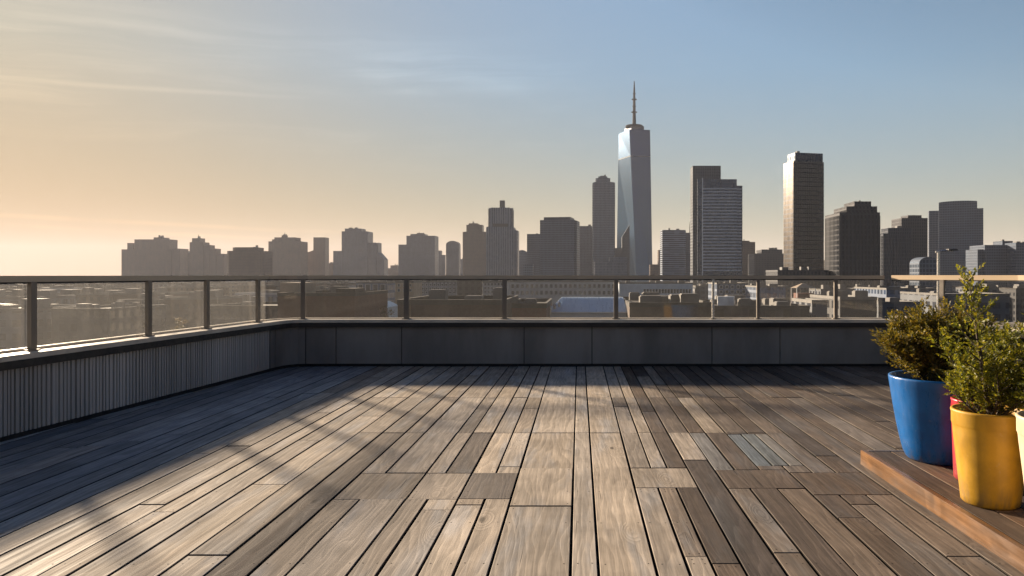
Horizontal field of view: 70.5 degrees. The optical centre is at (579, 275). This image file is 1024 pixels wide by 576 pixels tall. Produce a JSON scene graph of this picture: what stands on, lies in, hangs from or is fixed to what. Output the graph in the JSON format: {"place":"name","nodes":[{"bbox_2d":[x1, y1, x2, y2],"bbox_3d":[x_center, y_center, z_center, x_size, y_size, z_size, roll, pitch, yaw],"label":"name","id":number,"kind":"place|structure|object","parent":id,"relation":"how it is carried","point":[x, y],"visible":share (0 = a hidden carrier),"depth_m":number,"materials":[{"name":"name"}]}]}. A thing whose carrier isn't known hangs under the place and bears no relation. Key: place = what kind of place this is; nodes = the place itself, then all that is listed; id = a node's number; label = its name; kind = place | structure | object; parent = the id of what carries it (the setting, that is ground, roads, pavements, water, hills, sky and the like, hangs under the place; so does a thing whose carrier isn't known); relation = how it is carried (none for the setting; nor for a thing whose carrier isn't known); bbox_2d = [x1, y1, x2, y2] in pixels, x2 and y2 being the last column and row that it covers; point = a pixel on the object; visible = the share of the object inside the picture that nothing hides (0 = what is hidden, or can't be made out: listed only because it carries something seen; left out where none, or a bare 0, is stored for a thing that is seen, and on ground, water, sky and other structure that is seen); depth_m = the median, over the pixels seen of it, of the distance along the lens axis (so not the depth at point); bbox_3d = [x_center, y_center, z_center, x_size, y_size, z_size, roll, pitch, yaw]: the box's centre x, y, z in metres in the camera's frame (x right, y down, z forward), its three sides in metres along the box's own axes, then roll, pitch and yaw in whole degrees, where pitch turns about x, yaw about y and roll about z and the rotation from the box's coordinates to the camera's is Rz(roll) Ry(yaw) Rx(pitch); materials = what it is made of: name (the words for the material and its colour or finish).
{"place":"outdoors","nodes":[
{"label":"outdoors","id":0,"kind":"place"},
{"bbox_2d":[5,284,49,288],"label":"block","id":1,"kind":"structure","parent":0,"point":[12,285],"depth_m":510.56,"materials":[{"name":"concrete"}]},
{"bbox_2d":[9,284,49,294],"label":"block","id":2,"kind":"structure","parent":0,"point":[21,286],"depth_m":409.78,"materials":[{"name":"concrete"}]},
{"bbox_2d":[0,298,75,349],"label":"block","id":3,"kind":"structure","parent":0,"point":[13,325],"depth_m":192.01,"materials":[{"name":"concrete"}]},
{"bbox_2d":[0,289,75,304],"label":"block","id":4,"kind":"structure","parent":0,"point":[16,296],"depth_m":244.21,"materials":[{"name":"concrete"}]},
{"bbox_2d":[40,284,88,292],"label":"block","id":5,"kind":"structure","parent":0,"point":[59,288],"depth_m":400.57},
{"bbox_2d":[44,283,89,287],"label":"block","id":6,"kind":"structure","parent":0,"point":[78,285],"depth_m":618.29,"materials":[{"name":"concrete"}]},
{"bbox_2d":[58,287,123,304],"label":"block","id":7,"kind":"structure","parent":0,"point":[92,295],"depth_m":317.10,"materials":[{"name":"concrete"}]},
{"bbox_2d":[51,301,165,343],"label":"block","id":8,"kind":"structure","parent":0,"point":[84,321],"depth_m":189.96,"materials":[{"name":"grey"}]},
{"bbox_2d":[91,284,136,291],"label":"block","id":9,"kind":"structure","parent":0,"point":[100,286],"depth_m":396.08,"materials":[{"name":"concrete"}]},
{"bbox_2d":[109,282,153,290],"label":"block","id":10,"kind":"structure","parent":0,"point":[126,284],"depth_m":642.22,"materials":[{"name":"concrete"}]},
{"bbox_2d":[117,293,172,303],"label":"block","id":11,"kind":"structure","parent":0,"point":[160,299],"depth_m":249.08,"materials":[{"name":"concrete"}]},
{"bbox_2d":[113,287,193,302],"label":"block","id":12,"kind":"structure","parent":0,"point":[130,293],"depth_m":299.89,"materials":[{"name":"concrete"}]},
{"bbox_2d":[121,235,187,275],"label":"apartment slab","id":13,"kind":"structure","parent":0,"point":[160,255],"depth_m":2500.00,"materials":[{"name":"concrete"}]},
{"bbox_2d":[154,282,174,290],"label":"block","id":14,"kind":"structure","parent":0,"point":[164,284],"depth_m":637.18,"materials":[{"name":"concrete"}]},
{"bbox_2d":[170,318,188,329],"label":"street tree","id":15,"kind":"object","parent":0,"point":[179,322],"visible":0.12,"depth_m":214.67,"materials":[{"name":"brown plant"}]},
{"bbox_2d":[167,282,203,286],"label":"block","id":16,"kind":"structure","parent":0,"point":[180,284],"depth_m":506.70,"materials":[{"name":"concrete"}]},
{"bbox_2d":[188,251,189,275],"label":"apartment block","id":17,"kind":"structure","parent":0,"point":[188,263],"depth_m":2560.00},
{"bbox_2d":[167,282,228,295],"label":"block","id":18,"kind":"structure","parent":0,"point":[190,286],"depth_m":378.46,"materials":[{"name":"concrete"}]},
{"bbox_2d":[165,289,242,330],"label":"block","id":19,"kind":"structure","parent":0,"point":[190,308],"depth_m":240.68,"materials":[{"name":"concrete"}]},
{"bbox_2d":[190,234,226,275],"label":"stepped tower","id":20,"kind":"structure","parent":0,"point":[206,259],"depth_m":2453.00,"materials":[{"name":"concrete"}]},
{"bbox_2d":[197,281,241,295],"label":"block","id":21,"kind":"structure","parent":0,"point":[232,289],"depth_m":653.13,"materials":[{"name":"concrete"}]},
{"bbox_2d":[210,295,277,324],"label":"block","id":22,"kind":"structure","parent":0,"point":[244,310],"depth_m":178.50,"materials":[{"name":"concrete"}]},
{"bbox_2d":[227,245,272,275],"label":"office block","id":23,"kind":"structure","parent":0,"point":[250,261],"depth_m":1700.00,"materials":[{"name":"concrete"}]},
{"bbox_2d":[237,282,273,292],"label":"block","id":24,"kind":"structure","parent":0,"point":[248,287],"depth_m":619.73,"materials":[{"name":"concrete"}]},
{"bbox_2d":[235,287,279,301],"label":"block","id":25,"kind":"structure","parent":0,"point":[269,295],"depth_m":294.51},
{"bbox_2d":[260,281,279,291],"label":"block","id":26,"kind":"structure","parent":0,"point":[269,287],"depth_m":480.70,"materials":[{"name":"concrete"}]},
{"bbox_2d":[268,234,307,274],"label":"crenellated block","id":27,"kind":"structure","parent":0,"point":[290,255],"depth_m":2350.00,"materials":[{"name":"concrete"}]},
{"bbox_2d":[308,237,328,274],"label":"slim tower","id":28,"kind":"structure","parent":0,"point":[318,259],"depth_m":2450.00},
{"bbox_2d":[316,286,330,290],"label":"block","id":29,"kind":"structure","parent":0,"point":[321,288],"depth_m":381.24,"materials":[{"name":"concrete"}]},
{"bbox_2d":[329,262,332,274],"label":"row block","id":30,"kind":"structure","parent":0,"point":[330,268],"depth_m":2700.00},
{"bbox_2d":[277,282,387,317],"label":"brick warehouse","id":31,"kind":"structure","parent":0,"point":[340,301],"depth_m":150.00,"materials":[{"name":"brick"}]},
{"bbox_2d":[332,282,352,285],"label":"block","id":32,"kind":"structure","parent":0,"point":[342,284],"depth_m":660.27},
{"bbox_2d":[378,306,394,316],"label":"street tree","id":33,"kind":"object","parent":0,"point":[383,312],"visible":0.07,"depth_m":165.09,"materials":[{"name":"green plant"}]},
{"bbox_2d":[387,301,397,316],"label":"roof pavilion","id":34,"kind":"structure","parent":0,"point":[392,306],"depth_m":181.65,"materials":[{"name":"blue metal"}]},
{"bbox_2d":[388,264,397,274],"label":"ridge block","id":35,"kind":"structure","parent":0,"point":[392,269],"depth_m":2750.00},
{"bbox_2d":[395,280,421,303],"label":"tan house","id":36,"kind":"structure","parent":0,"point":[415,288],"depth_m":260.00,"materials":[{"name":"concrete"}]},
{"bbox_2d":[398,233,438,274],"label":"flat top tower","id":37,"kind":"structure","parent":0,"point":[418,253],"depth_m":2250.00,"materials":[{"name":"concrete"}]},
{"bbox_2d":[439,251,445,274],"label":"shoulder block","id":38,"kind":"structure","parent":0,"point":[442,264],"depth_m":2404.00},
{"bbox_2d":[446,241,460,274],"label":"round top tower","id":39,"kind":"structure","parent":0,"point":[453,257],"depth_m":2300.00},
{"bbox_2d":[397,288,518,316],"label":"long brown shed","id":40,"kind":"structure","parent":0,"point":[438,303],"depth_m":96.00,"materials":[{"name":"brick"}]},
{"bbox_2d":[457,280,487,294],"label":"umber block","id":41,"kind":"structure","parent":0,"point":[469,287],"depth_m":380.00,"materials":[{"name":"concrete"}]},
{"bbox_2d":[463,222,485,274],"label":"brown setback tower","id":42,"kind":"structure","parent":0,"point":[474,248],"depth_m":1900.00,"materials":[{"name":"concrete"}]},
{"bbox_2d":[483,280,508,294],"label":"grid block","id":43,"kind":"structure","parent":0,"point":[489,287],"depth_m":300.00,"materials":[{"name":"concrete"}]},
{"bbox_2d":[486,200,518,280],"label":"stone tower","id":44,"kind":"structure","parent":0,"point":[502,245],"depth_m":1450.00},
{"bbox_2d":[0,0,1023,275],"label":"sky","id":45,"kind":"structure","parent":0,"point":[228,123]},
{"bbox_2d":[519,250,526,274],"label":"building","id":46,"kind":"structure","parent":0,"point":[522,257],"depth_m":1800.00,"materials":[{"name":"stone"}]},
{"bbox_2d":[524,264,533,274],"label":"glass kiosk tower","id":47,"kind":"structure","parent":0,"point":[528,269],"depth_m":1150.00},
{"bbox_2d":[527,233,539,274],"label":"blue grey block","id":48,"kind":"structure","parent":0,"point":[533,248],"depth_m":1500.00,"materials":[{"name":"concrete"}]},
{"bbox_2d":[540,217,579,280],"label":"slate tower","id":49,"kind":"structure","parent":0,"point":[559,245],"depth_m":1250.69,"materials":[{"name":"stone"}]},
{"bbox_2d":[580,224,591,280],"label":"pale slab","id":50,"kind":"structure","parent":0,"point":[585,250],"depth_m":1700.00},
{"bbox_2d":[550,297,626,316],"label":"metal roof shed","id":51,"kind":"structure","parent":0,"point":[582,307],"depth_m":119.63,"materials":[{"name":"metal"}]},
{"bbox_2d":[592,175,614,280],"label":"shouldered tower","id":52,"kind":"structure","parent":0,"point":[603,218],"depth_m":1650.00,"materials":[{"name":"concrete"}]},
{"bbox_2d":[594,255,626,281],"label":"podium building","id":53,"kind":"structure","parent":0,"point":[614,265],"depth_m":1150.00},
{"bbox_2d":[615,225,629,280],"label":"wedge block","id":54,"kind":"structure","parent":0,"point":[624,251],"depth_m":1700.00,"materials":[{"name":"concrete"}]},
{"bbox_2d":[617,81,651,281],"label":"spire tower","id":55,"kind":"structure","parent":0,"point":[634,187],"depth_m":1888.25,"materials":[{"name":"grey glass"}]},
{"bbox_2d":[649,250,659,281],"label":"infill block","id":56,"kind":"structure","parent":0,"point":[654,269],"depth_m":1600.00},
{"bbox_2d":[660,222,689,281],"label":"banded block","id":57,"kind":"structure","parent":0,"point":[674,252],"depth_m":1300.00,"materials":[{"name":"metal"}]},
{"bbox_2d":[693,283,707,298],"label":"block","id":58,"kind":"structure","parent":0,"point":[700,290],"depth_m":523.27,"materials":[{"name":"concrete"}]},
{"bbox_2d":[690,166,741,284],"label":"striped tower","id":59,"kind":"structure","parent":0,"point":[715,224],"depth_m":950.00,"materials":[{"name":"grey glass"}]},
{"bbox_2d":[717,296,727,305],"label":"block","id":60,"kind":"object","parent":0,"point":[722,300],"visible":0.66,"depth_m":138.68,"materials":[{"name":"concrete"}]},
{"bbox_2d":[727,296,734,305],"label":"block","id":61,"kind":"object","parent":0,"point":[731,300],"visible":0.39,"depth_m":140.60,"materials":[{"name":"concrete"}]},
{"bbox_2d":[742,241,754,282],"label":"brown stub tower","id":62,"kind":"structure","parent":0,"point":[748,247],"depth_m":1400.00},
{"bbox_2d":[745,282,785,298],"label":"blue grey hall","id":63,"kind":"structure","parent":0,"point":[772,291],"depth_m":330.00,"materials":[{"name":"concrete"}]},
{"bbox_2d":[748,248,783,284],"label":"plant roof block","id":64,"kind":"structure","parent":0,"point":[761,261],"depth_m":1200.00,"materials":[{"name":"concrete"}]},
{"bbox_2d":[781,285,800,302],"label":"block","id":65,"kind":"structure","parent":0,"point":[788,293],"depth_m":493.26,"materials":[{"name":"concrete"}]},
{"bbox_2d":[766,267,828,292],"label":"base block","id":66,"kind":"structure","parent":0,"point":[800,271],"depth_m":520.00,"materials":[{"name":"concrete"}]},
{"bbox_2d":[784,151,823,269],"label":"corner lit tower","id":67,"kind":"structure","parent":0,"point":[803,209],"depth_m":640.64,"materials":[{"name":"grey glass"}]},
{"bbox_2d":[810,284,854,294],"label":"block","id":68,"kind":"structure","parent":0,"point":[824,289],"depth_m":376.25,"materials":[{"name":"concrete"}]},
{"bbox_2d":[825,200,879,287],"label":"crenel tower","id":69,"kind":"structure","parent":0,"point":[852,238],"depth_m":505.00,"materials":[{"name":"concrete"}]},
{"bbox_2d":[880,226,911,285],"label":"twin block","id":70,"kind":"structure","parent":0,"point":[896,250],"depth_m":700.00,"materials":[{"name":"stone"}]},
{"bbox_2d":[887,283,905,286],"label":"block","id":71,"kind":"structure","parent":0,"point":[895,284],"depth_m":511.86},
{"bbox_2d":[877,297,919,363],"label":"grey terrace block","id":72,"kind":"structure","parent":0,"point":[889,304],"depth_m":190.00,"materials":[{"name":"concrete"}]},
{"bbox_2d":[891,215,927,258],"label":"tall twin block","id":73,"kind":"structure","parent":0,"point":[918,224],"depth_m":820.00,"materials":[{"name":"stone"}]},
{"bbox_2d":[910,257,936,287],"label":"vault hall","id":74,"kind":"structure","parent":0,"point":[923,265],"depth_m":620.00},
{"bbox_2d":[928,211,938,258],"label":"thin tower","id":75,"kind":"structure","parent":0,"point":[933,231],"depth_m":1251.12,"materials":[{"name":"stone"}]},
{"bbox_2d":[939,201,982,290],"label":"curved roof tower","id":76,"kind":"structure","parent":0,"point":[961,226],"depth_m":1150.19,"materials":[{"name":"stone"}]},
{"bbox_2d":[952,283,996,290],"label":"block","id":77,"kind":"structure","parent":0,"point":[953,288],"depth_m":535.04,"materials":[{"name":"concrete"}]},
{"bbox_2d":[956,284,1011,292],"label":"block","id":78,"kind":"structure","parent":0,"point":[993,288],"depth_m":412.76,"materials":[{"name":"concrete"}]},
{"bbox_2d":[966,239,1012,286],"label":"long low block","id":79,"kind":"structure","parent":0,"point":[994,256],"depth_m":1000.00,"materials":[{"name":"concrete"}]},
{"bbox_2d":[999,284,1023,322],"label":"block","id":80,"kind":"structure","parent":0,"point":[1016,292],"depth_m":394.70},
{"bbox_2d":[1004,241,1023,287],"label":"edge block","id":81,"kind":"structure","parent":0,"point":[1015,257],"depth_m":983.38,"materials":[{"name":"concrete"}]},
{"label":"ground","id":82,"kind":"structure","parent":0,"visible":0},
{"bbox_2d":[333,227,387,274],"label":"stepped mass","id":83,"kind":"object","parent":82,"relation":"on","point":[360,253],"visible":0.89,"depth_m":2300.00,"materials":[{"name":"concrete"}]},
{"bbox_2d":[356,280,394,302],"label":"glazed office","id":84,"kind":"structure","parent":82,"relation":"on","point":[389,285],"depth_m":330.00,"materials":[{"name":"concrete"}]},
{"bbox_2d":[422,280,456,295],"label":"building","id":85,"kind":"structure","parent":82,"relation":"on","point":[449,286],"depth_m":420.00,"materials":[{"name":"concrete"}]},
{"bbox_2d":[512,298,551,316],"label":"building","id":86,"kind":"structure","parent":82,"relation":"on","point":[531,307],"depth_m":105.00,"materials":[{"name":"brick"}]},
{"bbox_2d":[509,280,613,304],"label":"long window block","id":87,"kind":"structure","parent":82,"relation":"on","point":[555,291],"depth_m":430.00,"materials":[{"name":"concrete"}]},
{"bbox_2d":[618,280,692,296],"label":"strip window block","id":88,"kind":"structure","parent":82,"relation":"on","point":[625,288],"depth_m":410.00,"materials":[{"name":"concrete"}]},
{"bbox_2d":[623,292,711,316],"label":"building","id":89,"kind":"structure","parent":82,"relation":"on","point":[650,304],"depth_m":112.00,"materials":[{"name":"concrete"}]},
{"bbox_2d":[708,280,747,298],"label":"building","id":90,"kind":"structure","parent":82,"relation":"on","point":[732,287],"depth_m":360.00,"materials":[{"name":"concrete"}]},
{"bbox_2d":[699,295,809,316],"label":"charcoal market","id":91,"kind":"structure","parent":82,"relation":"on","point":[744,306],"depth_m":135.00,"materials":[{"name":"concrete"}]},
{"bbox_2d":[791,283,815,302],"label":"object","id":92,"kind":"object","parent":82,"relation":"on","point":[801,295],"visible":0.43,"depth_m":300.80,"materials":[{"name":"concrete"}]},
{"bbox_2d":[792,298,827,316],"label":"ribbed annex","id":93,"kind":"object","parent":82,"relation":"on","point":[818,307],"visible":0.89,"depth_m":150.00,"materials":[{"name":"concrete"}]},
{"bbox_2d":[810,290,876,316],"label":"dark annex","id":94,"kind":"object","parent":82,"relation":"on","point":[859,303],"visible":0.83,"depth_m":170.00,"materials":[{"name":"concrete"}]},
{"bbox_2d":[854,285,936,297],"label":"blue grey depot","id":95,"kind":"structure","parent":82,"relation":"on","point":[882,291],"depth_m":264.03,"materials":[{"name":"concrete"}]},
{"bbox_2d":[900,288,1009,321],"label":"pale depot","id":96,"kind":"structure","parent":82,"relation":"on","point":[1000,309],"depth_m":220.00,"materials":[{"name":"concrete"}]},
{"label":"terrace building","id":97,"kind":"structure","parent":82,"relation":"on","visible":0},
{"bbox_2d":[490,369,656,575],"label":"deck base","id":98,"kind":"object","parent":97,"relation":"on","point":[571,549],"depth_m":4.22,"materials":[{"name":"wood"}]},
{"bbox_2d":[0,366,1023,575],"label":"deck","id":99,"kind":"structure","parent":98,"relation":"on","point":[420,471],"depth_m":4.37,"materials":[{"name":"brown wood"}]},
{"bbox_2d":[0,321,279,441],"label":"parapet wall","id":100,"kind":"structure","parent":99,"relation":"on","point":[44,389],"depth_m":6.61,"materials":[{"name":"metal"}]},
{"bbox_2d":[0,276,268,352],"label":"glass railing","id":101,"kind":"object","parent":100,"relation":"on","point":[31,282],"visible":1,"depth_m":6.87,"materials":[{"name":"metal"}]},
{"bbox_2d":[268,319,886,369],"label":"parapet wall","id":102,"kind":"structure","parent":99,"relation":"on","point":[551,343],"depth_m":9.87,"materials":[{"name":"concrete"}]},
{"bbox_2d":[264,275,884,320],"bbox_3d":[0.010,0.304,9.789,8.420,0.600,0.551,0,0,0],"label":"glass railing","id":103,"kind":"object","parent":102,"relation":"on","point":[615,278],"visible":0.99,"depth_m":9.95,"materials":[{"name":"metal"}]},
{"bbox_2d":[861,450,1023,572],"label":"timber platform","id":104,"kind":"structure","parent":99,"relation":"on","point":[934,489],"depth_m":3.72,"materials":[{"name":"brown wood"}]},
{"bbox_2d":[888,370,953,465],"bbox_3d":[2.265,0.896,4.540,0.584,0.522,0.584,0,0,0],"label":"plant pot","id":105,"kind":"object","parent":104,"relation":"on","point":[922,411],"visible":0.54,"depth_m":4.37,"materials":[{"name":"blue ceramic"}]},
{"bbox_2d":[870,296,998,381],"bbox_3d":[2.221,0.417,4.532,0.757,0.580,0.730,0,0,44],"label":"bushy shrub","id":106,"kind":"object","parent":105,"relation":"on","point":[909,348],"visible":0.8,"depth_m":4.43,"materials":[{"name":"green plant"}]},
{"bbox_2d":[950,395,1005,479],"bbox_3d":[2.262,0.927,4.060,0.300,0.460,0.300,0,0,0],"label":"plant pot","id":107,"kind":"object","parent":104,"relation":"on","point":[953,402],"visible":0.09,"depth_m":4.08,"materials":[{"name":"red ceramic"}]},
{"bbox_2d":[938,318,1023,400],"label":"conifer shrub","id":108,"kind":"object","parent":107,"relation":"on","point":[986,340],"visible":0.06,"depth_m":4.05,"materials":[{"name":"green plant"}]},
{"bbox_2d":[950,403,1023,510],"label":"plant pot","id":109,"kind":"object","parent":104,"relation":"on","point":[988,463],"visible":0.81,"depth_m":3.53,"materials":[{"name":"yellow ceramic"}]},
{"bbox_2d":[921,262,1023,415],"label":"conifer shrub","id":110,"kind":"object","parent":109,"relation":"on","point":[1002,391],"visible":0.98,"depth_m":3.62,"materials":[{"name":"green plant"}]},
{"bbox_2d":[1015,410,1023,479],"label":"plant pot","id":111,"kind":"object","parent":104,"relation":"on","point":[1019,415],"visible":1,"depth_m":3.27,"materials":[{"name":"beige ceramic"}]},
{"bbox_2d":[1015,345,1023,408],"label":"conifer shrub","id":112,"kind":"object","parent":111,"relation":"on","point":[1022,396],"visible":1,"depth_m":3.29,"materials":[{"name":"green plant"}]},
{"bbox_2d":[886,319,1023,370],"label":"parapet wall","id":113,"kind":"structure","parent":99,"relation":"on","point":[1000,328],"depth_m":8.49,"materials":[{"name":"metal"}]},
{"bbox_2d":[891,275,1023,326],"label":"glass railing","id":114,"kind":"object","parent":113,"relation":"on","point":[941,279],"visible":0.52,"depth_m":9.15,"materials":[{"name":"brown metal"}]},
{"bbox_3d":[11.720,16.850,24.000,7.720,24.800,12.120,0,0,0],"label":"neighbour roof","id":115,"kind":"object","parent":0,"visible":0},
{"bbox_2d":[935,249,957,309],"bbox_3d":[12.237,1.788,24.000,0.713,5.325,0.180,0,0,0],"label":"lamp post","id":116,"kind":"object","parent":115,"relation":"on","point":[938,262],"visible":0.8,"depth_m":23.96,"materials":[{"name":"metal"}]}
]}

